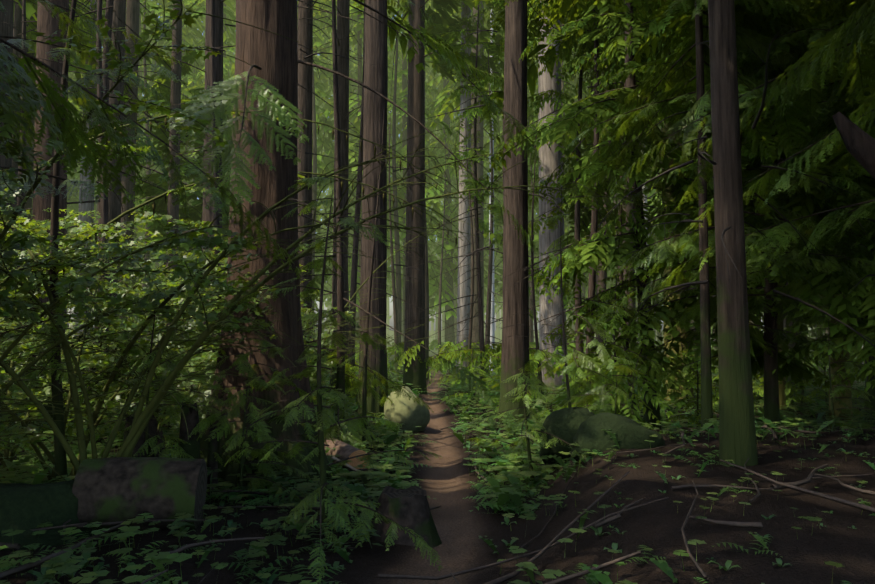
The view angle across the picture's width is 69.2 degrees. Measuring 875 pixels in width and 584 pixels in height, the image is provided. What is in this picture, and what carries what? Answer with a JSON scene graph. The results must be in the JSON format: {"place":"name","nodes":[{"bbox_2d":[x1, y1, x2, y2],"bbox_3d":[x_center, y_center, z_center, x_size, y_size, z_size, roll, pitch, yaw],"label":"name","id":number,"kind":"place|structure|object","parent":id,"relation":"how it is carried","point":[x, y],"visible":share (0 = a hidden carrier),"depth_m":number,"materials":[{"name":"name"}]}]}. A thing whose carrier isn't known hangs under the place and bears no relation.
{"place":"outdoors","nodes":[
{"label":"outdoors","id":0,"kind":"place"},
{"bbox_2d":[0,330,874,583],"bbox_3d":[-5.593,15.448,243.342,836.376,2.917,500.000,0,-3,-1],"label":"ground","id":1,"kind":"structure","parent":0,"point":[656,527],"depth_m":5.21,"materials":[{"name":"brown soil"}]},
{"bbox_2d":[72,457,206,530],"bbox_3d":[-2.625,1.805,5.661,1.011,0.669,0.632,1,-3,-11],"label":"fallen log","id":2,"kind":"object","parent":1,"relation":"on","point":[113,489],"visible":0.9,"depth_m":5.42,"materials":[{"name":"wood"}]},
{"bbox_2d":[200,0,336,491],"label":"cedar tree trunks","id":3,"kind":"object","parent":1,"relation":"on","point":[273,56],"visible":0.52,"depth_m":8.68,"materials":[{"name":"brown plant"}]},
{"bbox_2d":[22,0,529,422],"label":"tree trunks","id":4,"kind":"object","parent":1,"relation":"on","point":[47,24],"visible":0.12,"depth_m":15.81,"materials":[{"name":"brown plant"}]},
{"bbox_2d":[123,402,441,547],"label":"tree stumps","id":5,"kind":"object","parent":1,"relation":"on","point":[409,508],"visible":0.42,"depth_m":5.90,"materials":[{"name":"brown wood"}]},
{"bbox_2d":[0,0,587,482],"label":"shrub","id":6,"kind":"object","parent":1,"relation":"on","point":[80,285],"depth_m":6.87,"materials":[{"name":"green plant"}]},
{"bbox_2d":[5,114,456,287],"bbox_3d":[-2.889,-1.174,8.981,7.214,2.337,1.950,1,-3,-15],"label":"tree branch","id":7,"kind":"object","parent":6,"relation":"attached to","point":[154,204],"visible":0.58,"depth_m":8.85,"materials":[{"name":"wood"}]},
{"bbox_2d":[74,0,567,393],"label":"tree trunks","id":8,"kind":"object","parent":1,"relation":"on","point":[550,160],"visible":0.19,"depth_m":23.78,"materials":[{"name":"grey plant"}]},
{"bbox_2d":[0,407,664,550],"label":"rocks","id":9,"kind":"object","parent":1,"relation":"on","point":[26,507],"visible":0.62,"depth_m":5.39,"materials":[{"name":"stone"}]},
{"bbox_2d":[331,456,358,471],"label":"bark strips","id":10,"kind":"object","parent":1,"relation":"on","point":[350,467],"visible":0.38,"depth_m":9.35,"materials":[{"name":"grey wood"}]},
{"bbox_2d":[324,437,368,472],"bbox_3d":[-2.010,2.679,11.144,0.362,0.414,3.531,2,-3,-28],"label":"fresh cut log","id":11,"kind":"object","parent":1,"relation":"on","point":[344,450],"visible":0.27,"depth_m":9.80,"materials":[{"name":"brown wood"}]},
{"bbox_2d":[384,386,429,432],"bbox_3d":[-0.707,2.853,14.609,1.068,1.340,1.360,0,-3,-1],"label":"mossy boulder","id":12,"kind":"object","parent":1,"relation":"on","point":[406,413],"visible":0.62,"depth_m":14.15,"materials":[{"name":"green stone"}]},
{"bbox_2d":[0,0,874,445],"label":"trees","id":13,"kind":"object","parent":1,"relation":"on","point":[448,22],"visible":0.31,"depth_m":19.63,"materials":[{"name":"green plant"}]},
{"bbox_2d":[0,0,874,583],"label":"foliage","id":14,"kind":"object","parent":1,"relation":"on","point":[802,80],"visible":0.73,"depth_m":7.75,"materials":[{"name":"green plant"}]},
{"bbox_2d":[0,0,874,531],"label":"tree trunks","id":15,"kind":"object","parent":1,"relation":"on","point":[110,206],"visible":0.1,"depth_m":20.62,"materials":[{"name":"brown plant"}]},
{"bbox_2d":[0,361,874,583],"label":"ground cover plants","id":16,"kind":"object","parent":1,"relation":"on","point":[512,476],"visible":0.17,"depth_m":7.26,"materials":[{"name":"green plant"}]},
{"bbox_2d":[0,0,874,542],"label":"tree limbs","id":17,"kind":"object","parent":1,"relation":"on","point":[174,148],"visible":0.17,"depth_m":12.26,"materials":[{"name":"brown plant"}]},
{"bbox_2d":[162,0,874,346],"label":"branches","id":18,"kind":"object","parent":17,"relation":"attached to","point":[755,194],"visible":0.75,"depth_m":7.60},
{"bbox_2d":[0,399,874,583],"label":"fallen sticks","id":19,"kind":"object","parent":1,"relation":"on","point":[777,485],"visible":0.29,"depth_m":4.83,"materials":[{"name":"brown wood"}]},
{"bbox_2d":[489,9,494,374],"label":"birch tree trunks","id":20,"kind":"object","parent":1,"relation":"on","point":[492,329],"visible":0.21,"depth_m":34.85,"materials":[{"name":"grey plant"}]},
{"bbox_2d":[139,356,872,431],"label":"logs","id":21,"kind":"object","parent":1,"relation":"on","point":[823,429],"depth_m":11.98,"materials":[{"name":"brown wood"}]},
{"bbox_2d":[297,0,874,465],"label":"tree trunks","id":22,"kind":"object","parent":1,"relation":"on","point":[737,438],"visible":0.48,"depth_m":16.20,"materials":[{"name":"brown plant"}]},
{"bbox_2d":[456,2,862,372],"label":"pale tree trunks","id":23,"kind":"object","parent":1,"relation":"on","point":[463,291],"visible":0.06,"depth_m":32.81,"materials":[{"name":"grey plant"}]},
{"bbox_2d":[660,41,693,402],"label":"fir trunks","id":24,"kind":"object","parent":1,"relation":"on","point":[666,271],"visible":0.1,"depth_m":20.27,"materials":[{"name":"brown plant"}]},
{"bbox_2d":[568,105,852,421],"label":"tree trunks","id":25,"kind":"object","parent":1,"relation":"on","point":[783,398],"visible":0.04,"depth_m":15.32,"materials":[{"name":"brown plant"}]},
{"bbox_2d":[832,112,874,178],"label":"dead snag","id":26,"kind":"object","parent":1,"relation":"on","point":[859,143],"visible":1,"depth_m":4.99,"materials":[{"name":"brown wood"}]},
{"bbox_2d":[68,0,810,330],"label":"sky","id":27,"kind":"structure","parent":0,"point":[391,320],"materials":[{"name":"white"}]}
]}

